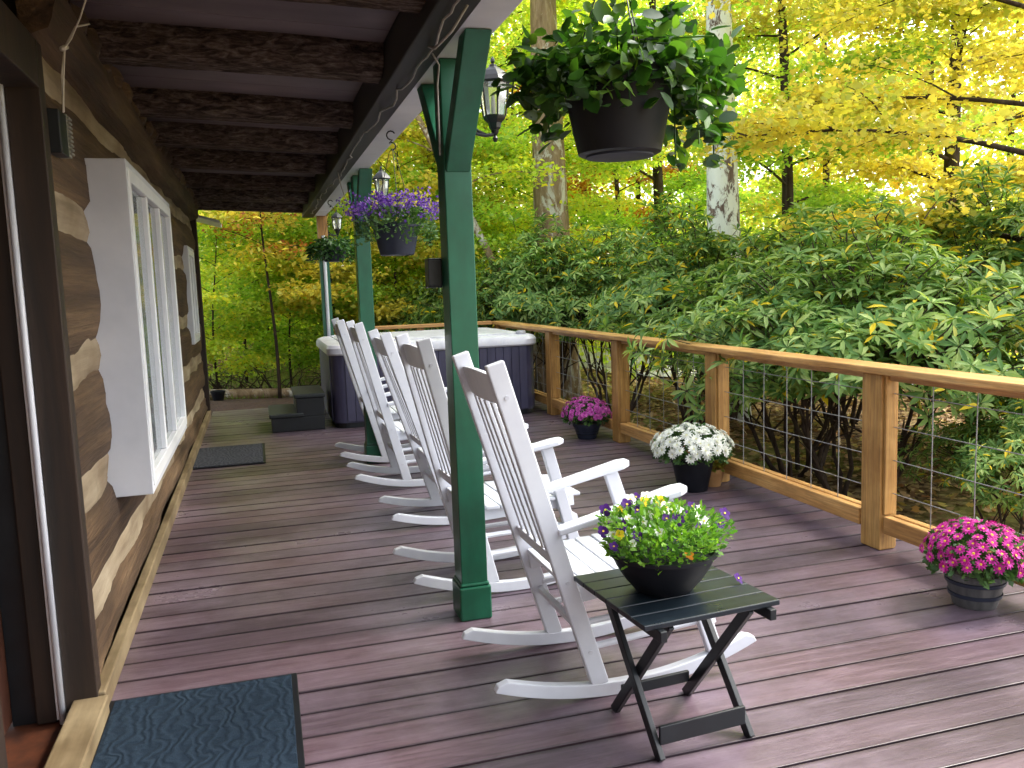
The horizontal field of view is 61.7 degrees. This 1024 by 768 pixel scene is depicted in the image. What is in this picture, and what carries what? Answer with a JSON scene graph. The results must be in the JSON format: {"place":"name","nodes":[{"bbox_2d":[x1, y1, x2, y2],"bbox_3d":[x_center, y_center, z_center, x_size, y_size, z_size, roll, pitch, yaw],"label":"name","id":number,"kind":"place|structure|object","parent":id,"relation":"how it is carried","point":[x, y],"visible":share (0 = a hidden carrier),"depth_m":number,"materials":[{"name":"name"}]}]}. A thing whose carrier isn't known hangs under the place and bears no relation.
{"place":"outdoors","nodes":[
{"label":"outdoors","id":0,"kind":"place"},
{"bbox_2d":[205,0,1023,287],"label":"sky","id":1,"kind":"structure","parent":0,"point":[973,148],"materials":[{"name":"white"}]},
{"bbox_2d":[207,325,1023,553],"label":"ground","id":2,"kind":"structure","parent":0,"point":[964,509],"depth_m":9.84,"materials":[{"name":"brown soil"}]},
{"bbox_2d":[0,0,221,767],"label":"log cabin","id":3,"kind":"object","parent":2,"relation":"on","point":[105,411],"visible":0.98,"depth_m":3.25,"materials":[{"name":"brown wood"}]},
{"bbox_2d":[0,608,12,734],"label":"door","id":4,"kind":"structure","parent":3,"relation":"in","point":[4,685],"depth_m":2.98,"materials":[{"name":"red wood"}]},
{"bbox_2d":[47,108,74,158],"bbox_3d":[-1.602,-0.885,3.033,0.060,0.155,0.175,-4,7,-16],"label":"wall fixture","id":5,"kind":"object","parent":3,"relation":"attached to","point":[60,132],"depth_m":2.96,"materials":[{"name":"black paint"}]},
{"bbox_2d":[84,158,186,496],"bbox_3d":[-2.041,-0.334,4.725,0.226,1.490,2.000,-4,7,-16],"label":"window","id":6,"kind":"structure","parent":3,"relation":"in","point":[130,241],"depth_m":3.84,"materials":[{"name":"white paint"}]},
{"bbox_2d":[182,245,199,344],"bbox_3d":[-3.428,-0.942,9.103,0.106,1.000,0.900,-4,7,-16],"label":"window","id":7,"kind":"structure","parent":3,"relation":"in","point":[193,325],"depth_m":8.74,"materials":[{"name":"white paint"}]},
{"bbox_2d":[68,0,522,217],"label":"porch roof","id":8,"kind":"structure","parent":3,"relation":"attached to","point":[261,105],"depth_m":4.45,"materials":[{"name":"brown wood"}]},
{"bbox_2d":[59,0,89,112],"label":"power cord","id":9,"kind":"object","parent":8,"relation":"hanging from","point":[63,48],"visible":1,"depth_m":2.95,"materials":[{"name":"brown plastic"}]},
{"bbox_2d":[305,200,354,263],"bbox_3d":[-1.892,-1.602,9.078,0.618,0.687,0.578,-4,7,-16],"label":"hanging basket","id":10,"kind":"object","parent":8,"relation":"hanging from","point":[331,249],"visible":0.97,"depth_m":8.98,"materials":[{"name":"plant"}]},
{"bbox_2d":[336,130,438,255],"bbox_3d":[-0.736,-1.165,5.244,0.676,0.748,0.644,-4,7,-16],"label":"hanging basket","id":11,"kind":"object","parent":8,"relation":"hanging from","point":[398,236],"visible":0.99,"depth_m":5.15,"materials":[{"name":"plant"}]},
{"bbox_2d":[310,0,468,213],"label":"string light cable","id":12,"kind":"object","parent":8,"relation":"hanging from","point":[436,45],"visible":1,"depth_m":3.57,"materials":[{"name":"black plastic"}]},
{"bbox_2d":[489,0,753,172],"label":"hanging basket","id":13,"kind":"object","parent":8,"relation":"hanging from","point":[616,105],"visible":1,"depth_m":2.22,"materials":[{"name":"plastic"}]},
{"bbox_2d":[209,388,292,399],"bbox_3d":[-4.107,0.154,13.350,3.426,0.225,0.277,-4,7,-19],"label":"fallen log","id":14,"kind":"object","parent":2,"relation":"on","point":[254,393],"visible":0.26,"depth_m":13.30,"materials":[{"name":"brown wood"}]},
{"bbox_2d":[210,397,293,415],"bbox_3d":[-3.924,0.393,12.155,6.250,0.303,2.328,-4,7,-16],"label":"mulch bed","id":15,"kind":"object","parent":2,"relation":"on","point":[233,404],"visible":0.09,"depth_m":12.12,"materials":[{"name":"brown soil"}]},
{"bbox_2d":[210,390,225,400],"bbox_3d":[-4.346,0.179,12.672,0.217,0.160,0.220,-4,7,-16],"label":"plant pot","id":16,"kind":"object","parent":15,"relation":"on","point":[217,395],"visible":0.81,"depth_m":12.60,"materials":[{"name":"plastic"}]},
{"bbox_2d":[198,212,315,367],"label":"leafy shrub","id":17,"kind":"object","parent":2,"relation":"on","point":[269,316],"visible":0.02,"depth_m":17.10,"materials":[{"name":"green plant"}]},
{"bbox_2d":[197,210,317,388],"bbox_3d":[-4.671,-1.327,13.717,4.027,3.591,3.536,-4,7,-16],"label":"leafy shrub","id":18,"kind":"object","parent":2,"relation":"on","point":[213,348],"visible":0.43,"depth_m":13.57,"materials":[{"name":"green plant"}]},
{"bbox_2d":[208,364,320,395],"bbox_3d":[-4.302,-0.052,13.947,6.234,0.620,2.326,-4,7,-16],"label":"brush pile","id":19,"kind":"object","parent":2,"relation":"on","point":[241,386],"visible":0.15,"depth_m":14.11,"materials":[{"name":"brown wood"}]},
{"bbox_2d":[197,211,331,382],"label":"deciduous tree","id":20,"kind":"object","parent":2,"relation":"on","point":[201,236],"visible":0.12,"depth_m":15.26,"materials":[{"name":"green plant"}]},
{"bbox_2d":[201,211,327,397],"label":"maple tree","id":21,"kind":"object","parent":2,"relation":"on","point":[229,228],"visible":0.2,"depth_m":13.01,"materials":[{"name":"orange plant"}]},
{"bbox_2d":[202,212,377,386],"bbox_3d":[-3.878,-1.402,14.806,3.196,3.497,3.626,-4,7,-16],"label":"leafy shrub","id":22,"kind":"object","parent":2,"relation":"on","point":[310,337],"visible":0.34,"depth_m":14.50,"materials":[{"name":"green plant"}]},
{"bbox_2d":[200,154,389,337],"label":"deciduous tree","id":23,"kind":"object","parent":2,"relation":"on","point":[203,270],"visible":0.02,"depth_m":19.19,"materials":[{"name":"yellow plant"}]},
{"bbox_2d":[258,211,353,350],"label":"leafy shrub","id":24,"kind":"object","parent":2,"relation":"on","point":[283,318],"visible":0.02,"depth_m":20.25,"materials":[{"name":"green plant"}]},
{"bbox_2d":[198,119,439,334],"bbox_3d":[-2.877,-2.195,14.182,4.315,5.075,5.131,-1,7,12],"label":"maple tree","id":25,"kind":"object","parent":2,"relation":"on","point":[311,291],"visible":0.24,"depth_m":13.27,"materials":[{"name":"yellow plant"}]},
{"bbox_2d":[256,188,442,350],"bbox_3d":[-2.810,-1.562,14.769,3.863,3.611,3.480,-4,7,-16],"label":"leafy shrub","id":26,"kind":"object","parent":2,"relation":"on","point":[379,262],"visible":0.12,"depth_m":14.25,"materials":[{"name":"green plant"}]},
{"bbox_2d":[208,362,568,398],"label":"grass","id":27,"kind":"structure","parent":2,"relation":"on","point":[272,378],"depth_m":15.97,"materials":[{"name":"green plant"}]},
{"bbox_2d":[279,130,532,330],"bbox_3d":[-1.820,-2.231,14.591,4.575,5.041,4.813,0,7,17],"label":"maple tree","id":28,"kind":"object","parent":2,"relation":"on","point":[392,310],"visible":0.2,"depth_m":13.89,"materials":[{"name":"green plant"}]},
{"bbox_2d":[357,279,492,331],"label":"rhododendron","id":29,"kind":"object","parent":2,"relation":"on","point":[406,320],"visible":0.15,"depth_m":14.12,"materials":[{"name":"green plant"}]},
{"bbox_2d":[341,42,515,281],"bbox_3d":[-2.832,-5.590,19.865,7.070,10.828,6.339,1,7,27],"label":"deciduous tree","id":30,"kind":"object","parent":2,"relation":"on","point":[507,44],"depth_m":20.14,"materials":[{"name":"yellow plant"}]},
{"bbox_2d":[345,222,522,324],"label":"leafy shrub","id":31,"kind":"object","parent":2,"relation":"on","point":[400,282],"visible":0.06,"depth_m":14.98,"materials":[{"name":"green plant"}]},
{"bbox_2d":[392,1,528,222],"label":"deciduous tree","id":32,"kind":"object","parent":2,"relation":"on","point":[478,172],"depth_m":25.97,"materials":[{"name":"yellow plant"}]},
{"bbox_2d":[342,111,597,336],"bbox_3d":[-0.639,-2.235,15.464,4.156,5.244,4.519,2,8,33],"label":"deciduous tree","id":33,"kind":"object","parent":2,"relation":"on","point":[502,238],"visible":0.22,"depth_m":14.10,"materials":[{"name":"green plant"}]},
{"bbox_2d":[370,0,569,278],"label":"deciduous tree","id":34,"kind":"object","parent":2,"relation":"on","point":[518,152],"visible":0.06,"depth_m":15.48,"materials":[{"name":"yellow plant"}]},
{"bbox_2d":[388,40,593,392],"bbox_3d":[-1.737,-3.529,13.599,5.991,8.469,3.903,-1,7,8],"label":"deciduous tree","id":35,"kind":"object","parent":2,"relation":"on","point":[477,229],"visible":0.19,"depth_m":13.62,"materials":[{"name":"green plant"}]},
{"bbox_2d":[401,212,619,392],"bbox_3d":[0.322,-1.062,13.439,3.621,3.145,3.370,-6,8,-33],"label":"rhododendron","id":36,"kind":"object","parent":2,"relation":"on","point":[514,295],"visible":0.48,"depth_m":12.90,"materials":[{"name":"green plant"}]},
{"bbox_2d":[394,0,629,272],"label":"deciduous tree","id":37,"kind":"object","parent":2,"relation":"on","point":[562,4],"visible":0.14,"depth_m":16.80,"materials":[{"name":"yellow plant"}]},
{"bbox_2d":[492,1,573,249],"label":"deciduous tree","id":38,"kind":"object","parent":2,"relation":"on","point":[500,39],"depth_m":28.64,"materials":[{"name":"yellow plant"}]},
{"bbox_2d":[421,106,682,350],"bbox_3d":[0.990,-2.428,16.212,5.444,5.469,4.603,-1,7,10],"label":"deciduous tree","id":39,"kind":"object","parent":2,"relation":"on","point":[578,202],"visible":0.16,"depth_m":15.50,"materials":[{"name":"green plant"}]},
{"bbox_2d":[530,0,593,399],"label":"deciduous tree","id":40,"kind":"object","parent":2,"relation":"on","point":[543,14],"visible":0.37,"depth_m":14.48,"materials":[{"name":"grey plant"}]},
{"bbox_2d":[500,0,670,237],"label":"deciduous tree","id":41,"kind":"object","parent":2,"relation":"on","point":[607,180],"visible":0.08,"depth_m":24.77,"materials":[{"name":"yellow plant"}]},
{"bbox_2d":[520,219,692,412],"bbox_3d":[1.405,-0.949,12.926,3.598,3.023,3.187,-1,7,4],"label":"rhododendron","id":42,"kind":"object","parent":2,"relation":"on","point":[596,276],"visible":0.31,"depth_m":12.45,"materials":[{"name":"green plant"}]},
{"bbox_2d":[509,25,704,262],"bbox_3d":[2.252,-4.603,21.408,5.896,8.121,4.764,-1,7,12],"label":"deciduous tree","id":43,"kind":"object","parent":2,"relation":"on","point":[669,168],"visible":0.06,"depth_m":20.89,"materials":[{"name":"yellow plant"}]},
{"bbox_2d":[201,251,1017,384],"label":"undergrowth","id":44,"kind":"object","parent":2,"relation":"on","point":[605,361],"visible":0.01,"depth_m":17.47,"materials":[{"name":"green plant"}]},
{"bbox_2d":[200,0,1023,341],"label":"distant woods","id":45,"kind":"object","parent":2,"relation":"on","point":[818,168],"visible":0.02,"depth_m":27.80,"materials":[{"name":"yellow plant"}]},
{"bbox_2d":[568,0,701,229],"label":"deciduous tree","id":46,"kind":"object","parent":2,"relation":"on","point":[638,186],"visible":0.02,"depth_m":28.12,"materials":[{"name":"yellow plant"}]},
{"bbox_2d":[492,0,791,365],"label":"deciduous tree","id":47,"kind":"object","parent":2,"relation":"on","point":[657,177],"visible":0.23,"depth_m":18.31,"materials":[{"name":"yellow plant"}]},
{"bbox_2d":[565,190,853,428],"bbox_3d":[2.274,-0.827,10.799,3.370,3.145,3.621,-4,7,-13],"label":"rhododendron","id":48,"kind":"object","parent":2,"relation":"on","point":[641,292],"visible":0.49,"depth_m":10.19,"materials":[{"name":"green plant"}]},
{"bbox_2d":[662,215,776,393],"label":"rhododendron","id":49,"kind":"object","parent":2,"relation":"on","point":[688,257],"depth_m":13.68,"materials":[{"name":"green plant"}]},
{"bbox_2d":[706,0,751,422],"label":"deciduous tree","id":50,"kind":"object","parent":2,"relation":"on","point":[723,209],"visible":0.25,"depth_m":11.28,"materials":[{"name":"white plant"}]},
{"bbox_2d":[642,0,860,225],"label":"deciduous tree","id":51,"kind":"object","parent":2,"relation":"on","point":[750,210],"visible":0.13,"depth_m":22.62,"materials":[{"name":"yellow plant"}]},
{"bbox_2d":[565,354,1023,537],"bbox_3d":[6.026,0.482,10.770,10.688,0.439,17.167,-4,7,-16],"label":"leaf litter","id":52,"kind":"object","parent":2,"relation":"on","point":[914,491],"visible":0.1,"depth_m":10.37,"materials":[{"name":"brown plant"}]},
{"bbox_2d":[597,202,994,477],"bbox_3d":[3.028,-0.395,8.683,3.598,2.872,3.187,-4,7,-16],"label":"rhododendron","id":53,"kind":"object","parent":2,"relation":"on","point":[773,245],"visible":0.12,"depth_m":8.60,"materials":[{"name":"green plant"}]},
{"bbox_2d":[584,0,1014,399],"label":"deciduous tree","id":54,"kind":"object","parent":2,"relation":"on","point":[811,197],"visible":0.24,"depth_m":12.57,"materials":[{"name":"yellow plant"}]},
{"bbox_2d":[623,189,1023,495],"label":"rhododendron","id":55,"kind":"object","parent":2,"relation":"on","point":[935,322],"visible":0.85,"depth_m":6.51,"materials":[{"name":"green plant"}]},
{"bbox_2d":[735,32,945,202],"bbox_3d":[8.935,-8.424,24.936,5.919,14.393,7.287,-6,8,-34],"label":"deciduous tree","id":56,"kind":"object","parent":2,"relation":"on","point":[800,181],"visible":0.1,"depth_m":24.76,"materials":[{"name":"yellow plant"}]},
{"bbox_2d":[660,0,1023,247],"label":"maple tree","id":57,"kind":"object","parent":2,"relation":"on","point":[822,99],"visible":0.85,"depth_m":8.94,"materials":[{"name":"yellow plant"}]},
{"bbox_2d":[682,0,1023,389],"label":"maple tree","id":58,"kind":"object","parent":2,"relation":"on","point":[888,168],"visible":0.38,"depth_m":13.23,"materials":[{"name":"yellow plant"}]},
{"bbox_2d":[792,196,926,427],"bbox_3d":[4.496,-0.846,11.154,3.281,3.112,3.704,-1,7,4],"label":"rhododendron","id":59,"kind":"object","parent":2,"relation":"on","point":[854,406],"visible":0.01,"depth_m":11.13,"materials":[{"name":"green plant"}]},
{"bbox_2d":[772,3,1023,251],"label":"deciduous tree","id":60,"kind":"object","parent":2,"relation":"on","point":[977,116],"visible":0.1,"depth_m":20.13,"materials":[{"name":"yellow plant"}]},
{"bbox_2d":[861,158,1023,423],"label":"rhododendron","id":61,"kind":"object","parent":2,"relation":"on","point":[1010,253],"visible":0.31,"depth_m":8.48,"materials":[{"name":"green plant"}]},
{"bbox_2d":[897,374,1023,537],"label":"rhododendron","id":62,"kind":"object","parent":2,"relation":"on","point":[1006,433],"visible":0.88,"depth_m":5.74,"materials":[{"name":"green plant"}]},
{"bbox_2d":[901,1,1023,241],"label":"deciduous tree","id":63,"kind":"object","parent":2,"relation":"on","point":[1018,137],"visible":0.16,"depth_m":23.40,"materials":[{"name":"yellow plant"}]},
{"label":"deck framing","id":64,"kind":"structure","parent":2,"relation":"on","visible":0},
{"bbox_2d":[111,400,1023,767],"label":"deck","id":65,"kind":"structure","parent":64,"relation":"on","point":[283,560],"depth_m":3.63,"materials":[{"name":"brown wood"}]},
{"bbox_2d":[90,673,304,767],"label":"door mat","id":66,"kind":"object","parent":65,"relation":"on","point":[254,723],"depth_m":2.95,"materials":[{"name":"blue woven fabric"},{"name":"dark rubber"}]},
{"bbox_2d":[193,443,265,469],"bbox_3d":[-2.628,0.664,7.971,0.640,0.014,1.020,-4,7,-16],"label":"door mat","id":67,"kind":"object","parent":65,"relation":"on","point":[228,456],"depth_m":7.88,"materials":[{"name":"plastic"}]},
{"bbox_2d":[268,385,324,432],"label":"tub steps","id":68,"kind":"structure","parent":65,"relation":"on","point":[305,411],"depth_m":9.28,"materials":[{"name":"plastic"}]},
{"bbox_2d":[316,216,333,336],"bbox_3d":[-2.397,-0.945,11.118,0.124,2.428,0.194,-4,7,-16],"label":"porch post","id":69,"kind":"object","parent":65,"relation":"on","point":[325,284],"visible":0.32,"depth_m":11.03,"materials":[{"name":"silver metal"}]},
{"bbox_2d":[328,210,342,237],"bbox_3d":[-2.277,-2.071,11.052,0.208,0.360,0.153,-8,9,-40],"label":"wall lantern","id":70,"kind":"object","parent":69,"relation":"attached to","point":[338,217],"depth_m":11.03,"materials":[{"name":"black metal"}]},
{"bbox_2d":[347,168,380,462],"bbox_3d":[-1.252,-0.539,7.375,0.146,2.447,0.997,-4,7,-16],"label":"porch post","id":71,"kind":"object","parent":65,"relation":"on","point":[360,183],"visible":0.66,"depth_m":7.27,"materials":[{"name":"green paint"}]},
{"bbox_2d":[370,166,389,206],"bbox_3d":[-1.130,-1.673,7.300,0.208,0.360,0.153,-1,7,8],"label":"wall lantern","id":72,"kind":"object","parent":71,"relation":"attached to","point":[378,177],"depth_m":7.25,"materials":[{"name":"black metal"}]},
{"bbox_2d":[331,318,414,461],"bbox_3d":[-1.062,0.026,7.618,1.037,1.256,0.592,-4,7,-16],"label":"rocking chair","id":73,"kind":"object","parent":65,"relation":"on","point":[345,343],"visible":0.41,"depth_m":7.35,"materials":[{"name":"white paint"}]},
{"bbox_2d":[334,321,492,334],"bbox_3d":[-1.292,-0.303,11.596,2.130,1.004,0.160,-4,7,-16],"label":"railing","id":74,"kind":"object","parent":65,"relation":"on","point":[417,327],"visible":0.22,"depth_m":11.49,"materials":[{"name":"brown wood"}]},
{"bbox_2d":[345,320,488,486],"bbox_3d":[-0.758,0.124,6.680,1.037,1.256,0.592,-3,7,-18],"label":"rocking chair","id":75,"kind":"object","parent":65,"relation":"on","point":[392,435],"visible":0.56,"depth_m":6.45,"materials":[{"name":"white paint"}]},
{"bbox_2d":[316,327,535,427],"bbox_3d":[-1.083,-0.155,10.437,2.404,0.964,1.884,-4,7,-16],"label":"hot tub","id":76,"kind":"object","parent":65,"relation":"on","point":[513,350],"visible":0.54,"depth_m":9.71,"materials":[{"name":"black paint"}]},
{"bbox_2d":[367,329,497,524],"bbox_3d":[-0.372,0.233,5.625,1.037,1.256,0.592,-7,8,-17],"label":"rocking chair","id":77,"kind":"object","parent":65,"relation":"on","point":[389,359],"visible":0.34,"depth_m":5.50,"materials":[{"name":"white paint"}]},
{"bbox_2d":[417,28,491,621],"bbox_3d":[-0.223,-0.158,3.799,0.146,2.447,0.997,-4,7,-16],"label":"porch post","id":78,"kind":"object","parent":65,"relation":"on","point":[461,81],"visible":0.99,"depth_m":3.72,"materials":[{"name":"green paint"}]},
{"bbox_2d":[424,258,441,287],"bbox_3d":[-0.351,-0.495,3.826,0.062,0.130,0.097,-4,7,-16],"label":"outdoor speaker","id":79,"kind":"object","parent":78,"relation":"attached to","point":[433,272],"visible":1,"depth_m":3.78},
{"bbox_2d":[476,56,510,141],"bbox_3d":[-0.094,-1.236,3.715,0.208,0.360,0.153,-8,9,-40],"label":"wall lantern","id":80,"kind":"object","parent":78,"relation":"attached to","point":[494,113],"depth_m":3.69,"materials":[{"name":"black metal"}]},
{"bbox_2d":[393,333,579,591],"bbox_3d":[-0.062,0.366,4.396,1.037,1.256,0.592,-3,7,-19],"label":"rocking chair","id":81,"kind":"object","parent":65,"relation":"on","point":[427,390],"visible":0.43,"depth_m":4.24,"materials":[{"name":"white paint"}]},
{"bbox_2d":[561,395,611,439],"bbox_3d":[0.716,0.319,8.239,0.502,0.408,0.506,4,9,43],"label":"potted chrysanthemum","id":82,"kind":"object","parent":65,"relation":"on","point":[580,409],"visible":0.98,"depth_m":8.14,"materials":[{"name":"plant"}]},
{"bbox_2d":[452,351,755,698],"bbox_3d":[0.333,0.479,3.312,1.037,1.256,0.592,-6,7,-16],"label":"rocking chair","id":83,"kind":"object","parent":65,"relation":"on","point":[538,532],"visible":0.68,"depth_m":3.16,"materials":[{"name":"white paint"}]},
{"bbox_2d":[574,565,779,761],"bbox_3d":[0.544,0.921,2.877,0.490,0.488,0.514,-5,7,-21],"label":"side table","id":84,"kind":"object","parent":65,"relation":"on","point":[714,592],"visible":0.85,"depth_m":2.77,"materials":[{"name":"black paint"}]},
{"bbox_2d":[593,491,737,597],"bbox_3d":[0.505,0.526,2.833,0.485,0.307,0.482,-4,7,-16],"label":"pansy bowl","id":85,"kind":"object","parent":84,"relation":"on","point":[660,560],"visible":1,"depth_m":2.74,"materials":[{"name":"plastic"}]},
{"bbox_2d":[734,573,742,583],"bbox_3d":[0.758,0.651,2.865,0.035,0.040,0.005,-9,-26,-46],"label":"fallen bloom","id":86,"kind":"object","parent":84,"relation":"on","point":[737,576],"visible":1,"depth_m":2.87,"materials":[{"name":"purple plant"}]},
{"bbox_2d":[650,422,734,492],"bbox_3d":[1.279,0.512,6.089,0.601,0.484,0.616,2,8,32],"label":"potted chrysanthemum","id":87,"kind":"object","parent":65,"relation":"on","point":[692,470],"visible":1,"depth_m":5.96,"materials":[{"name":"plant"}]},
{"bbox_2d":[708,459,726,486],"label":"potted plant","id":88,"kind":"object","parent":65,"relation":"on","point":[716,476],"visible":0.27,"depth_m":6.13,"materials":[{"name":"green plant"}]},
{"bbox_2d":[492,321,1023,586],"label":"railing","id":89,"kind":"object","parent":65,"relation":"on","point":[872,512],"visible":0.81,"depth_m":5.02,"materials":[{"name":"brown wood"}]},
{"bbox_2d":[919,514,1023,610],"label":"potted chrysanthemum","id":90,"kind":"object","parent":65,"relation":"on","point":[978,584],"visible":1,"depth_m":3.74,"materials":[{"name":"plant"}]},
{"bbox_2d":[533,347,912,384],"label":"gravel drive","id":91,"kind":"structure","parent":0,"point":[633,365],"depth_m":18.73,"materials":[{"name":"gravel"}]}
]}

